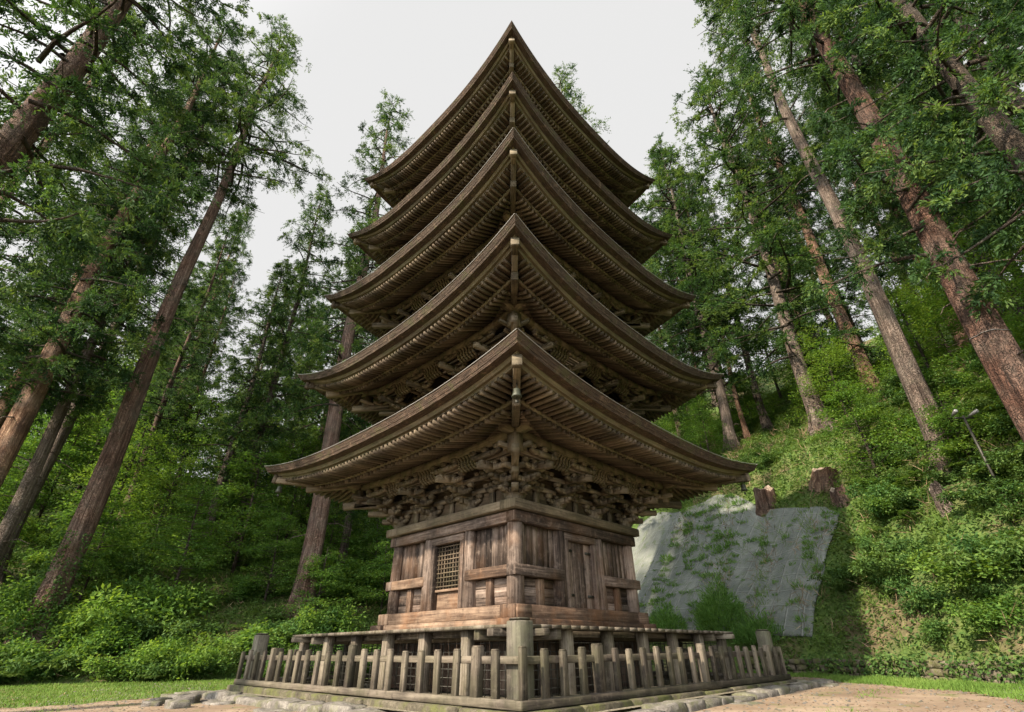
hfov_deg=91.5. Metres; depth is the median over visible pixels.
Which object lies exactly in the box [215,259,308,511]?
cedar tree
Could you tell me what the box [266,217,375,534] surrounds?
cedar tree
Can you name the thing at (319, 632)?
shrub
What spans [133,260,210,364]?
cedar tree
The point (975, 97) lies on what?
cedar tree
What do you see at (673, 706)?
kerb stone
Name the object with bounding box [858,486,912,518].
shrub
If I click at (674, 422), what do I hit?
broadleaf tree
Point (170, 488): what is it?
broadleaf tree
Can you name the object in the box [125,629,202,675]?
shrub
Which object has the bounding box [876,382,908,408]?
shrub
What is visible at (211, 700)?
kerb stone
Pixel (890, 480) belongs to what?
shrub
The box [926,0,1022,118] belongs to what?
cedar tree
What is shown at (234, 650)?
shrub
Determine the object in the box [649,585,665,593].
weed tuft
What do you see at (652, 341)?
cedar tree
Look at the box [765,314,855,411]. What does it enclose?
broadleaf tree
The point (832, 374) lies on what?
broadleaf tree
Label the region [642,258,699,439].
cedar tree
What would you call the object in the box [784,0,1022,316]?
cedar tree
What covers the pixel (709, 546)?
weed tuft
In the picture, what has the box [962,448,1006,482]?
shrub
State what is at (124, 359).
broadleaf tree
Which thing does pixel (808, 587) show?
weed tuft
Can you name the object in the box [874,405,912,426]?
shrub
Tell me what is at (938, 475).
shrub
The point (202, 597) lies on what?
shrub
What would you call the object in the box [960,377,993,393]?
shrub
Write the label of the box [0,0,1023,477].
sky
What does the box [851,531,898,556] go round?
shrub
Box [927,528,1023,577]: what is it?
shrub
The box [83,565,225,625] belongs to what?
shrub
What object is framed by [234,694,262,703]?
kerb stone
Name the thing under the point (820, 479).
tree stump
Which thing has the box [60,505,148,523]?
shrub
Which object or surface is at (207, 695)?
kerb stone
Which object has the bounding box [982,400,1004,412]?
fern
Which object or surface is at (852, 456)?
shrub
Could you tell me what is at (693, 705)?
kerb stone
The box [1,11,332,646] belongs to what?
cedar tree
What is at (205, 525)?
broadleaf tree
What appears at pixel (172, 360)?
cedar tree
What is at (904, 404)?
fern
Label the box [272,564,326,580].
shrub
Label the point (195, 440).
broadleaf tree
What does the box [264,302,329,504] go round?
cedar tree
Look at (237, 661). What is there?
shrub
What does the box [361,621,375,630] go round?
shrub
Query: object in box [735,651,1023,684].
stone retaining wall
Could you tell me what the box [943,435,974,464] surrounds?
shrub
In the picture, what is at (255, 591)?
fern
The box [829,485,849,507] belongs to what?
tree stump
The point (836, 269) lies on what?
cedar tree
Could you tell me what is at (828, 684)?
kerb stone
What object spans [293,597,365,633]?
shrub
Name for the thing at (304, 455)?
broadleaf tree
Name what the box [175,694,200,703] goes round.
loose stone
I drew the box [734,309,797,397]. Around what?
broadleaf tree
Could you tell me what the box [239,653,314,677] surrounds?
shrub
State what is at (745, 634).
reed bush
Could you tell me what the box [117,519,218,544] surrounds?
shrub
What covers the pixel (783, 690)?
kerb stone
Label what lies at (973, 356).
shrub
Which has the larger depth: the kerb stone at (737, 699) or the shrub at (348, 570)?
the shrub at (348, 570)
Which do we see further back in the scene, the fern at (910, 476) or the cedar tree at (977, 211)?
the cedar tree at (977, 211)
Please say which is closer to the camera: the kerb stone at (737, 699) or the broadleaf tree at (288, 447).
the kerb stone at (737, 699)
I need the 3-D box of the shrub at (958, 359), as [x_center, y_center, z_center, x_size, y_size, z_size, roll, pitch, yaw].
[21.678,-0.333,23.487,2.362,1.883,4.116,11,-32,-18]
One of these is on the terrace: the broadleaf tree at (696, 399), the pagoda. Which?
the pagoda
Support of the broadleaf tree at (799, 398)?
on the ground at (900, 647)
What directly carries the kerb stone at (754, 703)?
on the ground at (900, 647)
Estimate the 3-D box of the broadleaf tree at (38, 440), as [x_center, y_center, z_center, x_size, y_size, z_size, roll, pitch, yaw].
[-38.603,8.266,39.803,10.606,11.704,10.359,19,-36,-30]
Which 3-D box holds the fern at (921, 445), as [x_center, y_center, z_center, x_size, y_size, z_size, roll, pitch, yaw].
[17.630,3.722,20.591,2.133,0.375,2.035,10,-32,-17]
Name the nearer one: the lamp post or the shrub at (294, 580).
the lamp post
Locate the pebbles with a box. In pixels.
[0,675,1023,711]
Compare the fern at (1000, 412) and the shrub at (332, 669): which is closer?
the fern at (1000, 412)
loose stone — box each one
[141,700,162,706]
[150,697,172,703]
[160,694,184,698]
[164,699,190,708]
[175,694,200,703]
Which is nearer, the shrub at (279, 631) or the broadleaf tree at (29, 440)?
the shrub at (279, 631)
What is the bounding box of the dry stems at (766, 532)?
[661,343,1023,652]
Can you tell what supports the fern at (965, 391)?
on the ground at (900, 647)
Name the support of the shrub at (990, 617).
on the ground at (900, 647)
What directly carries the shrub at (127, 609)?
on the ground at (900, 647)
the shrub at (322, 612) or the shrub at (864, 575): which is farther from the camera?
the shrub at (322, 612)
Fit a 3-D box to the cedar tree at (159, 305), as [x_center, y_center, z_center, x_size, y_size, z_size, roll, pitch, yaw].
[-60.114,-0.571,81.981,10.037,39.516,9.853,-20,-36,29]
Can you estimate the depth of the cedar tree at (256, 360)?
88.63 m
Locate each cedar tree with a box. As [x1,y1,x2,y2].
[0,0,156,350]
[0,0,254,306]
[0,7,249,487]
[0,53,248,581]
[0,66,209,428]
[0,106,230,584]
[0,159,120,373]
[0,223,139,467]
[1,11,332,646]
[95,210,253,534]
[109,286,203,503]
[119,264,181,366]
[128,204,255,515]
[128,299,188,419]
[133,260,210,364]
[148,264,250,534]
[161,255,309,560]
[168,260,237,426]
[196,182,344,557]
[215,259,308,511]
[223,304,284,446]
[263,87,413,619]
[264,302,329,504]
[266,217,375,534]
[269,301,333,507]
[275,295,319,451]
[298,265,380,566]
[320,320,371,425]
[551,61,664,278]
[630,133,795,451]
[641,211,698,445]
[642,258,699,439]
[643,264,668,422]
[645,190,717,446]
[653,157,722,416]
[659,64,899,436]
[664,204,738,406]
[667,163,752,439]
[687,169,777,430]
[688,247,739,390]
[692,0,967,476]
[694,0,1023,441]
[710,123,814,367]
[715,39,880,394]
[735,166,835,392]
[747,132,839,326]
[759,139,893,381]
[761,195,822,335]
[765,0,1023,322]
[774,12,967,348]
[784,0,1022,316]
[787,121,895,296]
[799,0,1023,240]
[799,28,982,298]
[804,101,936,336]
[874,4,1019,186]
[882,0,1023,207]
[884,70,1023,282]
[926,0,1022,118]
[979,9,1023,86]
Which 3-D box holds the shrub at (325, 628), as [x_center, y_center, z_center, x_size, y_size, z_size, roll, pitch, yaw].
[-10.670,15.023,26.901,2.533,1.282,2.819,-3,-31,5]
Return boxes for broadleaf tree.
[0,410,91,522]
[0,440,43,544]
[0,461,29,564]
[0,484,138,584]
[3,413,109,523]
[6,384,156,501]
[13,372,118,499]
[13,413,47,485]
[24,346,157,465]
[27,521,133,609]
[43,417,173,513]
[55,403,150,493]
[55,418,183,550]
[74,358,193,486]
[107,480,240,599]
[115,385,228,523]
[117,446,208,562]
[118,394,235,515]
[165,461,267,542]
[174,432,286,520]
[181,378,263,503]
[183,447,300,576]
[216,413,293,508]
[216,436,311,539]
[224,509,303,605]
[234,432,343,555]
[259,426,344,519]
[260,526,338,591]
[263,417,375,546]
[272,549,354,617]
[279,499,367,581]
[282,399,345,500]
[341,511,385,535]
[343,517,392,574]
[351,539,393,614]
[368,519,393,557]
[651,416,679,437]
[654,401,702,434]
[663,396,722,438]
[670,394,722,447]
[682,397,732,454]
[712,371,773,431]
[716,368,782,426]
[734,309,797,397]
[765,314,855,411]
[773,339,856,424]
[786,321,886,424]
[811,376,920,486]
[818,324,892,381]
[862,277,964,381]
[867,271,953,352]
[883,283,970,364]
[903,389,1020,467]
[913,200,1023,363]
[914,245,1023,342]
[961,182,1023,280]
[972,277,1023,408]
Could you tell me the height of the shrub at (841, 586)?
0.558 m
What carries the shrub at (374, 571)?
on the ground at (900, 647)
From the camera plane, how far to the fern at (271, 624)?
27.20 m
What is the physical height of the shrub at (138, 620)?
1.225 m
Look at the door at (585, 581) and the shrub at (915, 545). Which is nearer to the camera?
the door at (585, 581)
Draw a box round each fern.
[0,671,27,677]
[25,662,58,669]
[51,654,113,664]
[86,645,124,652]
[94,663,137,671]
[135,673,166,678]
[212,594,243,600]
[236,590,275,595]
[255,620,288,626]
[261,613,289,617]
[265,615,285,619]
[271,634,292,641]
[843,538,863,543]
[850,417,873,428]
[854,554,889,562]
[862,527,891,535]
[862,552,902,556]
[863,409,899,421]
[890,475,926,488]
[890,509,925,521]
[893,402,909,409]
[898,469,930,480]
[903,427,920,437]
[910,439,938,454]
[916,562,946,570]
[933,388,962,401]
[938,424,989,440]
[942,455,979,470]
[956,410,1007,427]
[958,381,996,399]
[958,384,991,399]
[958,422,1013,439]
[966,463,1017,477]
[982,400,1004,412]
[1003,429,1017,441]
[1005,450,1023,458]
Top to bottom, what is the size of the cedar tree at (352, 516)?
34.428 m
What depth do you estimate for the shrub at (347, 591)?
33.07 m
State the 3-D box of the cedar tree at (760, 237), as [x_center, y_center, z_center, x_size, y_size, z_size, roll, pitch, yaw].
[19.647,-11.971,42.282,15.474,41.313,14.749,-4,-31,6]
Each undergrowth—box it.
[0,512,666,683]
[657,298,1023,664]
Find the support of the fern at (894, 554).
on the ground at (900, 647)
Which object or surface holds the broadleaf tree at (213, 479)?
on the ground at (900, 647)
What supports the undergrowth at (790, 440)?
on the ground at (900, 647)
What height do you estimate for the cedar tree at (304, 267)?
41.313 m
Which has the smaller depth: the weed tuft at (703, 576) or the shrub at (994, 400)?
the shrub at (994, 400)
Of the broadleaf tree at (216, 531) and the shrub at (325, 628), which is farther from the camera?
the broadleaf tree at (216, 531)
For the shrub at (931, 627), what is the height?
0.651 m
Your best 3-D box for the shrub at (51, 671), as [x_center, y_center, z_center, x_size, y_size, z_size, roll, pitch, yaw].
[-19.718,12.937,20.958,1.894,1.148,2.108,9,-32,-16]
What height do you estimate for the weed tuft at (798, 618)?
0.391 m
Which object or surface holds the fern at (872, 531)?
on the ground at (900, 647)
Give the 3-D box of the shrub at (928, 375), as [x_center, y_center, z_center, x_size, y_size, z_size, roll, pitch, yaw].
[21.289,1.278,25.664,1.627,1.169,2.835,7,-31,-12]
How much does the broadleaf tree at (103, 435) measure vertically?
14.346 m
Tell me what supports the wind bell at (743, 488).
hanging from the pagoda
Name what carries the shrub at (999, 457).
on the ground at (900, 647)
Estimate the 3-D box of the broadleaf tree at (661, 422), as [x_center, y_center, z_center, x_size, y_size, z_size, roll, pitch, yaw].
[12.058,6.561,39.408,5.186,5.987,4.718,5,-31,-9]
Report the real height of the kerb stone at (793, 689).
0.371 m
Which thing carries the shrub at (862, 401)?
on the ground at (900, 647)
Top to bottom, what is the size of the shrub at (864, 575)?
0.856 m
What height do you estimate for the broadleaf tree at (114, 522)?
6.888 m
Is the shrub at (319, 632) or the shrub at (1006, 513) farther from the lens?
the shrub at (319, 632)
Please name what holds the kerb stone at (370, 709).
on the ground at (900, 647)
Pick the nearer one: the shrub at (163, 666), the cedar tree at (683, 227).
the shrub at (163, 666)
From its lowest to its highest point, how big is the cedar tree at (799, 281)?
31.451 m
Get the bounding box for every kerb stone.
[174,691,205,698]
[199,699,218,701]
[202,691,217,698]
[202,701,234,704]
[212,691,242,700]
[221,694,243,700]
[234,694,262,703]
[240,697,271,705]
[253,708,292,711]
[255,698,280,707]
[266,697,306,708]
[286,701,325,711]
[305,704,322,711]
[322,701,366,711]
[346,707,390,711]
[627,709,664,711]
[640,702,687,711]
[663,699,705,711]
[700,697,721,708]
[703,695,733,704]
[729,701,763,704]
[730,691,768,699]
[730,695,754,702]
[746,688,779,696]
[760,685,790,694]
[783,685,798,692]
[789,681,819,687]
[790,683,811,690]
[810,679,834,682]
[821,683,838,686]
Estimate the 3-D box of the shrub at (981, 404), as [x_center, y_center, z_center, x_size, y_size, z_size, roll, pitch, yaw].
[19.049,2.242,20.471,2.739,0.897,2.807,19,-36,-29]
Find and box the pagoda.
[264,20,757,698]
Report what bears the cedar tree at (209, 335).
on the ground at (900, 647)
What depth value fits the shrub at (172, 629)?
24.40 m
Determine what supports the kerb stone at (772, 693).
on the ground at (900, 647)
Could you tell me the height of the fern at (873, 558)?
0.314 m
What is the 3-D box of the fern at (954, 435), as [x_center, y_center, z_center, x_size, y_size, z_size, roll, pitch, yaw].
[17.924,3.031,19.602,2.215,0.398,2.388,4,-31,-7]
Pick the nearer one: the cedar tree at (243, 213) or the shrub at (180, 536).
the shrub at (180, 536)
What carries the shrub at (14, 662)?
on the ground at (900, 647)
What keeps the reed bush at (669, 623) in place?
on the ground at (900, 647)
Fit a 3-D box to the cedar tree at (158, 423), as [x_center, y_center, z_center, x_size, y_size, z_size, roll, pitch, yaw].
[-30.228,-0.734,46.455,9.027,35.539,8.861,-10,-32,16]
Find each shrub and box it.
[0,564,77,619]
[0,592,90,638]
[0,596,62,638]
[0,616,5,636]
[0,630,92,681]
[0,642,81,683]
[0,649,18,683]
[8,547,26,566]
[18,515,50,537]
[19,652,84,681]
[20,526,66,547]
[26,544,168,583]
[27,648,70,676]
[40,611,141,659]
[47,595,109,642]
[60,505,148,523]
[69,577,130,609]
[74,640,182,683]
[77,575,215,640]
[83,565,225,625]
[85,615,147,656]
[96,513,168,532]
[96,611,167,629]
[99,537,147,573]
[110,529,170,561]
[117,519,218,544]
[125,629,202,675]
[126,612,202,638]
[127,634,181,655]
[128,580,224,614]
[128,656,184,681]
[129,519,199,559]
[132,652,232,680]
[134,613,229,639]
[144,629,214,681]
[145,575,214,617]
[159,521,232,575]
[184,616,292,656]
[184,641,234,675]
[190,632,275,660]
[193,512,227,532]
[204,537,273,565]
[216,570,290,602]
[216,651,270,672]
[239,638,282,653]
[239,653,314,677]
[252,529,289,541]
[260,618,306,644]
[261,535,300,562]
[272,532,339,561]
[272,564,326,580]
[275,604,342,639]
[281,575,324,595]
[290,627,347,652]
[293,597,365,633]
[300,621,342,633]
[309,644,380,653]
[310,648,337,673]
[321,548,378,599]
[332,559,388,602]
[335,565,390,602]
[340,626,380,649]
[348,545,390,560]
[353,558,390,590]
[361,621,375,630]
[728,452,754,463]
[746,446,780,464]
[746,447,768,457]
[752,450,783,468]
[807,562,871,584]
[822,577,867,590]
[839,473,906,509]
[843,439,888,460]
[844,559,911,583]
[847,469,898,491]
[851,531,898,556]
[852,391,877,410]
[852,546,912,579]
[853,399,897,422]
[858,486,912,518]
[861,449,896,470]
[864,483,913,508]
[864,485,927,515]
[866,453,906,476]
[868,567,914,595]
[870,378,900,396]
[871,388,893,403]
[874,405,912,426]
[875,467,906,484]
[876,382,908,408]
[879,484,929,514]
[880,397,947,432]
[881,365,938,387]
[882,530,936,556]
[884,460,936,478]
[890,426,997,461]
[892,385,903,395]
[893,397,986,445]
[893,539,938,566]
[896,579,956,616]
[897,528,1023,590]
[914,616,959,640]
[918,465,964,486]
[922,364,950,382]
[925,342,975,371]
[925,368,975,391]
[926,370,953,392]
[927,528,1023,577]
[931,367,979,395]
[931,472,1023,508]
[935,583,1023,633]
[938,526,1023,564]
[943,376,977,393]
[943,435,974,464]
[951,458,980,476]
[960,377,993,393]
[960,443,1023,476]
[962,391,996,414]
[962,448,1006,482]
[963,352,978,371]
[964,354,984,375]
[967,580,1009,600]
[979,401,1017,435]
[984,393,1000,407]
[989,498,1023,522]
[996,479,1023,506]
[1007,461,1023,477]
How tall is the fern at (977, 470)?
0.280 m
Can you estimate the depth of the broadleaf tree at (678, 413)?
45.47 m
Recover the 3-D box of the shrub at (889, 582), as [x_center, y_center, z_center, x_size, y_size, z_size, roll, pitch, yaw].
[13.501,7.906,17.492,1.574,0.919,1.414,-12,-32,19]
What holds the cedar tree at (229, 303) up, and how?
on the ground at (900, 647)
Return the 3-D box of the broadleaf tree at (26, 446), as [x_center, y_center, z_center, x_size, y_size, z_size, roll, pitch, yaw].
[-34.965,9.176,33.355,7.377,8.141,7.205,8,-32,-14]
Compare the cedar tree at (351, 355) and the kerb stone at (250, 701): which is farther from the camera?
the cedar tree at (351, 355)
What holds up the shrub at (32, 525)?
on the ground at (900, 647)
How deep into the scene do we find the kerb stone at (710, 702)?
9.10 m
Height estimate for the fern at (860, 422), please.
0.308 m
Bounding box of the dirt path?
[0,675,1023,711]
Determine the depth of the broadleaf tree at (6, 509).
28.98 m
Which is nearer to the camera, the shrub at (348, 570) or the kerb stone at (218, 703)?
the kerb stone at (218, 703)
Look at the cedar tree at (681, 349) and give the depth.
48.39 m
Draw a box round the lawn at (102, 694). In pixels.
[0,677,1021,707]
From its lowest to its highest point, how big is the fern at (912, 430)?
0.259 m
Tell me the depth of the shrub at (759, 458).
31.82 m
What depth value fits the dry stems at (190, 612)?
28.97 m
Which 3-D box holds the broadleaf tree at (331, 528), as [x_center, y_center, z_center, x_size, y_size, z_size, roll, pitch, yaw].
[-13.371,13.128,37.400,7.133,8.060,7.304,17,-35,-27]
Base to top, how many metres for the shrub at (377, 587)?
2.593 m
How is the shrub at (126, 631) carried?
on the ground at (900, 647)
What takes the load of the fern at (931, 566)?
on the ground at (900, 647)
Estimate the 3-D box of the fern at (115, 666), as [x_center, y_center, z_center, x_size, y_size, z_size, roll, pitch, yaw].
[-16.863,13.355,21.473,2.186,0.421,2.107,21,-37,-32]
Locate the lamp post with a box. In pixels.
[951,409,1006,499]
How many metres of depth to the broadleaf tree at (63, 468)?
40.70 m
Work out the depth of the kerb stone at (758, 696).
10.24 m
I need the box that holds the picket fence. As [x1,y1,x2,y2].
[226,617,797,711]
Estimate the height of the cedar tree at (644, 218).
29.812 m
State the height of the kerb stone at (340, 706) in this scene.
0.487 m
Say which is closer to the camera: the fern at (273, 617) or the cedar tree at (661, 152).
the fern at (273, 617)
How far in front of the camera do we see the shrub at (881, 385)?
26.98 m
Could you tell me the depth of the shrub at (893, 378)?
26.57 m
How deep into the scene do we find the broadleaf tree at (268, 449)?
54.22 m
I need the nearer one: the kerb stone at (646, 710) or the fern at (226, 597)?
the kerb stone at (646, 710)
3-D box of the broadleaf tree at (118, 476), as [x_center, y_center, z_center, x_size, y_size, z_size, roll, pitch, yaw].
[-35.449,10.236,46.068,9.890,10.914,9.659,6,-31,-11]
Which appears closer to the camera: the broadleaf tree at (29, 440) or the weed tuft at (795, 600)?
the weed tuft at (795, 600)
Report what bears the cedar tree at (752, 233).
on the ground at (900, 647)
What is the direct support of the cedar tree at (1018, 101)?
on the ground at (900, 647)
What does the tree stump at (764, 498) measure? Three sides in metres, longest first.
1.785 x 1.426 x 1.424 m
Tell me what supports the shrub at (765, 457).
on the ground at (900, 647)
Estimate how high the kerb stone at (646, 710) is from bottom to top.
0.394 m
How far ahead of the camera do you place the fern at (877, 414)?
25.65 m
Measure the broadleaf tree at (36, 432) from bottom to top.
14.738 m
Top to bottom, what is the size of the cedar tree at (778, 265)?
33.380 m
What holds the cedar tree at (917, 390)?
on the ground at (900, 647)
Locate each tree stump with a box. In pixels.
[753,485,776,516]
[809,466,838,492]
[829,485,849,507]
[929,480,953,516]
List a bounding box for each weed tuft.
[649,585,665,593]
[659,556,672,562]
[668,539,680,547]
[683,510,697,517]
[685,598,699,609]
[697,571,712,580]
[701,543,717,550]
[709,549,724,555]
[716,543,730,549]
[718,529,731,534]
[730,498,745,504]
[742,537,754,543]
[751,549,764,557]
[759,539,768,545]
[789,597,799,602]
[790,580,805,588]
[792,613,807,621]
[806,585,820,590]
[832,509,845,515]
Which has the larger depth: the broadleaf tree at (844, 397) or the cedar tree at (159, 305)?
the cedar tree at (159, 305)
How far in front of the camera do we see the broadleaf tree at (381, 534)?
41.61 m
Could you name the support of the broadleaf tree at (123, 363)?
on the ground at (900, 647)
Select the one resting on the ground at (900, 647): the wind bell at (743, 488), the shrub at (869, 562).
the shrub at (869, 562)
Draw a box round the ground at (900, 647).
[0,287,1023,702]
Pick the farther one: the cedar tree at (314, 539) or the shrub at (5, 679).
the cedar tree at (314, 539)
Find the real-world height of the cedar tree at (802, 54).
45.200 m
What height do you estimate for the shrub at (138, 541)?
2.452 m
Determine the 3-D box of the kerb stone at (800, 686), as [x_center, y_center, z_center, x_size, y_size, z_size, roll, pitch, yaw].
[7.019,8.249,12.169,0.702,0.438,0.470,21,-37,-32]
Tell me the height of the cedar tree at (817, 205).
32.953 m
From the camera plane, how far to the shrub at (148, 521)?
38.69 m
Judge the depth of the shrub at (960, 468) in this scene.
18.54 m
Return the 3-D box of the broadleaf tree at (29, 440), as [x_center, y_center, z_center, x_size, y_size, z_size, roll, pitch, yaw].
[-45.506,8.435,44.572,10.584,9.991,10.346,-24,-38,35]
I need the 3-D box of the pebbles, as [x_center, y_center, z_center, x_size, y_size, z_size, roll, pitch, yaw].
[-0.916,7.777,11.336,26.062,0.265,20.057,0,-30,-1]
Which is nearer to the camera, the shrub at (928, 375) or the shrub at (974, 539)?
the shrub at (974, 539)
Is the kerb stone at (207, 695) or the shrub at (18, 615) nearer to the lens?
the kerb stone at (207, 695)
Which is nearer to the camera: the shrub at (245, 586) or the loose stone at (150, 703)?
the loose stone at (150, 703)
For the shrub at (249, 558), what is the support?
on the ground at (900, 647)
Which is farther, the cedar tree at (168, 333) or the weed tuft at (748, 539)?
the cedar tree at (168, 333)
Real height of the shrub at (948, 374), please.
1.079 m
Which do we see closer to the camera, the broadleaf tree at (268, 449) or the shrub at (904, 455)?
the shrub at (904, 455)
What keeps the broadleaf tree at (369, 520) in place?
on the ground at (900, 647)
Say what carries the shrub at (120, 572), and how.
on the ground at (900, 647)
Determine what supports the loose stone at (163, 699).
on the dirt path
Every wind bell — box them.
[275,484,281,495]
[512,383,521,402]
[741,482,747,493]
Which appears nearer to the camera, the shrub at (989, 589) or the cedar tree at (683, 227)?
the shrub at (989, 589)
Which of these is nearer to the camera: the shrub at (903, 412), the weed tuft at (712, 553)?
the shrub at (903, 412)
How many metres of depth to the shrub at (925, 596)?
15.77 m
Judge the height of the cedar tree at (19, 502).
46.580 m
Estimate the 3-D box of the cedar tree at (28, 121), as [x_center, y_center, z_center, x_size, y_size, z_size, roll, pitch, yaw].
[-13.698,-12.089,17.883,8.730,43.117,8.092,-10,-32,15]
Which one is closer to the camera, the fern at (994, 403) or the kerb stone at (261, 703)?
the kerb stone at (261, 703)
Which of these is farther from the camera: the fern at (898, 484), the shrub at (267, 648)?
the shrub at (267, 648)
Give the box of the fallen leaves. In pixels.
[0,671,1022,711]
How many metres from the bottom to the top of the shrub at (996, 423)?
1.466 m
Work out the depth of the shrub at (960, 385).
22.67 m
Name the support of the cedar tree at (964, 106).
on the ground at (900, 647)
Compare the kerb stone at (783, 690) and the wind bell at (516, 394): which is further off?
the kerb stone at (783, 690)
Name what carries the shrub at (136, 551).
on the ground at (900, 647)
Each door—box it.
[568,541,580,607]
[577,543,593,608]
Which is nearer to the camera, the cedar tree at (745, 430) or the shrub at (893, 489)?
the shrub at (893, 489)
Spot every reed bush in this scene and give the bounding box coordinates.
[649,600,688,629]
[693,564,748,639]
[729,605,784,644]
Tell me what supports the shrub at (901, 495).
on the ground at (900, 647)
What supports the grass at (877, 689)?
on the lawn at (102, 694)
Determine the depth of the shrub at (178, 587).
27.12 m
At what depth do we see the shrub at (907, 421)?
23.38 m
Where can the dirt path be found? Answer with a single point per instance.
(957, 700)
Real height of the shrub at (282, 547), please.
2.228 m
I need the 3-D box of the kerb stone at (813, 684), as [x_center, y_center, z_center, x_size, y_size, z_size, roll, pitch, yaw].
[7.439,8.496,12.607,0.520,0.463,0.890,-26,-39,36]
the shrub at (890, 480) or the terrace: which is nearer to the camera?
the terrace
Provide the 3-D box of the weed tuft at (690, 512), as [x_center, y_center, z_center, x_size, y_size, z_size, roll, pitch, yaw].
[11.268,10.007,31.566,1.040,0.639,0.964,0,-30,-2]
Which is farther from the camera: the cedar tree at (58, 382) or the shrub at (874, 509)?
the cedar tree at (58, 382)
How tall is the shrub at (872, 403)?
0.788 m
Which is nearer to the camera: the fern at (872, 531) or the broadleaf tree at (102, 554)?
the fern at (872, 531)
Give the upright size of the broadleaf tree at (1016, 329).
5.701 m
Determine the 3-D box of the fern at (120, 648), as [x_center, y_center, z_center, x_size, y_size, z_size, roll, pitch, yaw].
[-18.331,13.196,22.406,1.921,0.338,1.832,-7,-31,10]
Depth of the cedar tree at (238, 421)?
41.60 m
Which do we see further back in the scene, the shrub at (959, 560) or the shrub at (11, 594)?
the shrub at (11, 594)
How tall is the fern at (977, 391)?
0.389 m
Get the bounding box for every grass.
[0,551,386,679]
[8,679,973,711]
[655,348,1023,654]
[710,669,1023,701]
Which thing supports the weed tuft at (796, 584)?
on the ground at (900, 647)
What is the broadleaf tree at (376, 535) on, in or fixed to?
on the ground at (900, 647)
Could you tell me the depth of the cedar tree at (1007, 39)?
23.17 m
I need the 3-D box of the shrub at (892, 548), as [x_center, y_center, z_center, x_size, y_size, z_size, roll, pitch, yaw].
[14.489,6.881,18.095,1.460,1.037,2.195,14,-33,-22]
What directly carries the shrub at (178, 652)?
on the ground at (900, 647)
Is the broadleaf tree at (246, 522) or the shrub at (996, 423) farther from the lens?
the broadleaf tree at (246, 522)
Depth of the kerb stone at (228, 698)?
11.63 m
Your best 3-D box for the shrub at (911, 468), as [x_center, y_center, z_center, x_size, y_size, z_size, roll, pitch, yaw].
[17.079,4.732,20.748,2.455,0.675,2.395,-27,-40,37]
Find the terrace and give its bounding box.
[243,678,802,711]
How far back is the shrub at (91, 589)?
26.53 m
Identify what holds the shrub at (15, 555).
on the ground at (900, 647)
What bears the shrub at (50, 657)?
on the ground at (900, 647)
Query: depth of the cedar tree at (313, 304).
83.28 m
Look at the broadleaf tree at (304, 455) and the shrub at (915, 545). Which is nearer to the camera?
the shrub at (915, 545)
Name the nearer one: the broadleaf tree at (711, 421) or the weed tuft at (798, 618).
the weed tuft at (798, 618)
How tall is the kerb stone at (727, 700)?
0.417 m
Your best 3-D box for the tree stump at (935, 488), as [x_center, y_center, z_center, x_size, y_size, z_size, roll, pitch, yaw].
[15.741,5.332,18.221,0.542,1.537,0.546,-3,-30,-2]
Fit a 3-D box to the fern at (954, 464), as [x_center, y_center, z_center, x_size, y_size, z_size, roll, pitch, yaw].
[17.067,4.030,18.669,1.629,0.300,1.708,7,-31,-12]
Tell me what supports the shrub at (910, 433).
on the ground at (900, 647)
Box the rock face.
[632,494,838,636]
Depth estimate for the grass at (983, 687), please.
12.48 m
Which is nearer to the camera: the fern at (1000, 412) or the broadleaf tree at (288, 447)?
the fern at (1000, 412)
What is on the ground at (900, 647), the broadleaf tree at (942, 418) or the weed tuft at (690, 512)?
the broadleaf tree at (942, 418)
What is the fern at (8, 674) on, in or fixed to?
on the ground at (900, 647)
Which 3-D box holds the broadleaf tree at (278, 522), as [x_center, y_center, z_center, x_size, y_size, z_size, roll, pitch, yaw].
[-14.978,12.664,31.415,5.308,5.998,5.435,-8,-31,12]
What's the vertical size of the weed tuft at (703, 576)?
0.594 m
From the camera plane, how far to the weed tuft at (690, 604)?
25.11 m
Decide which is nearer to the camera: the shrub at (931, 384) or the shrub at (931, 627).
the shrub at (931, 627)
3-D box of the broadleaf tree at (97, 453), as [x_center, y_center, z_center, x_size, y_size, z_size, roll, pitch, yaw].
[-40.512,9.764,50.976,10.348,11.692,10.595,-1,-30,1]
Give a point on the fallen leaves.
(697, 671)
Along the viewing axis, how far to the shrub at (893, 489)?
20.30 m
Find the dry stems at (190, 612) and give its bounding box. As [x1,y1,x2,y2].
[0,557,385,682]
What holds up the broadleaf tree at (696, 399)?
on the ground at (900, 647)
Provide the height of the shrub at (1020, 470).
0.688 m
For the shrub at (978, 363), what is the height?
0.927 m
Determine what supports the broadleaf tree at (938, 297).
on the ground at (900, 647)
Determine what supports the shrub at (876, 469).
on the ground at (900, 647)
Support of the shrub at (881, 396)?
on the ground at (900, 647)
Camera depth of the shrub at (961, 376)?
22.67 m

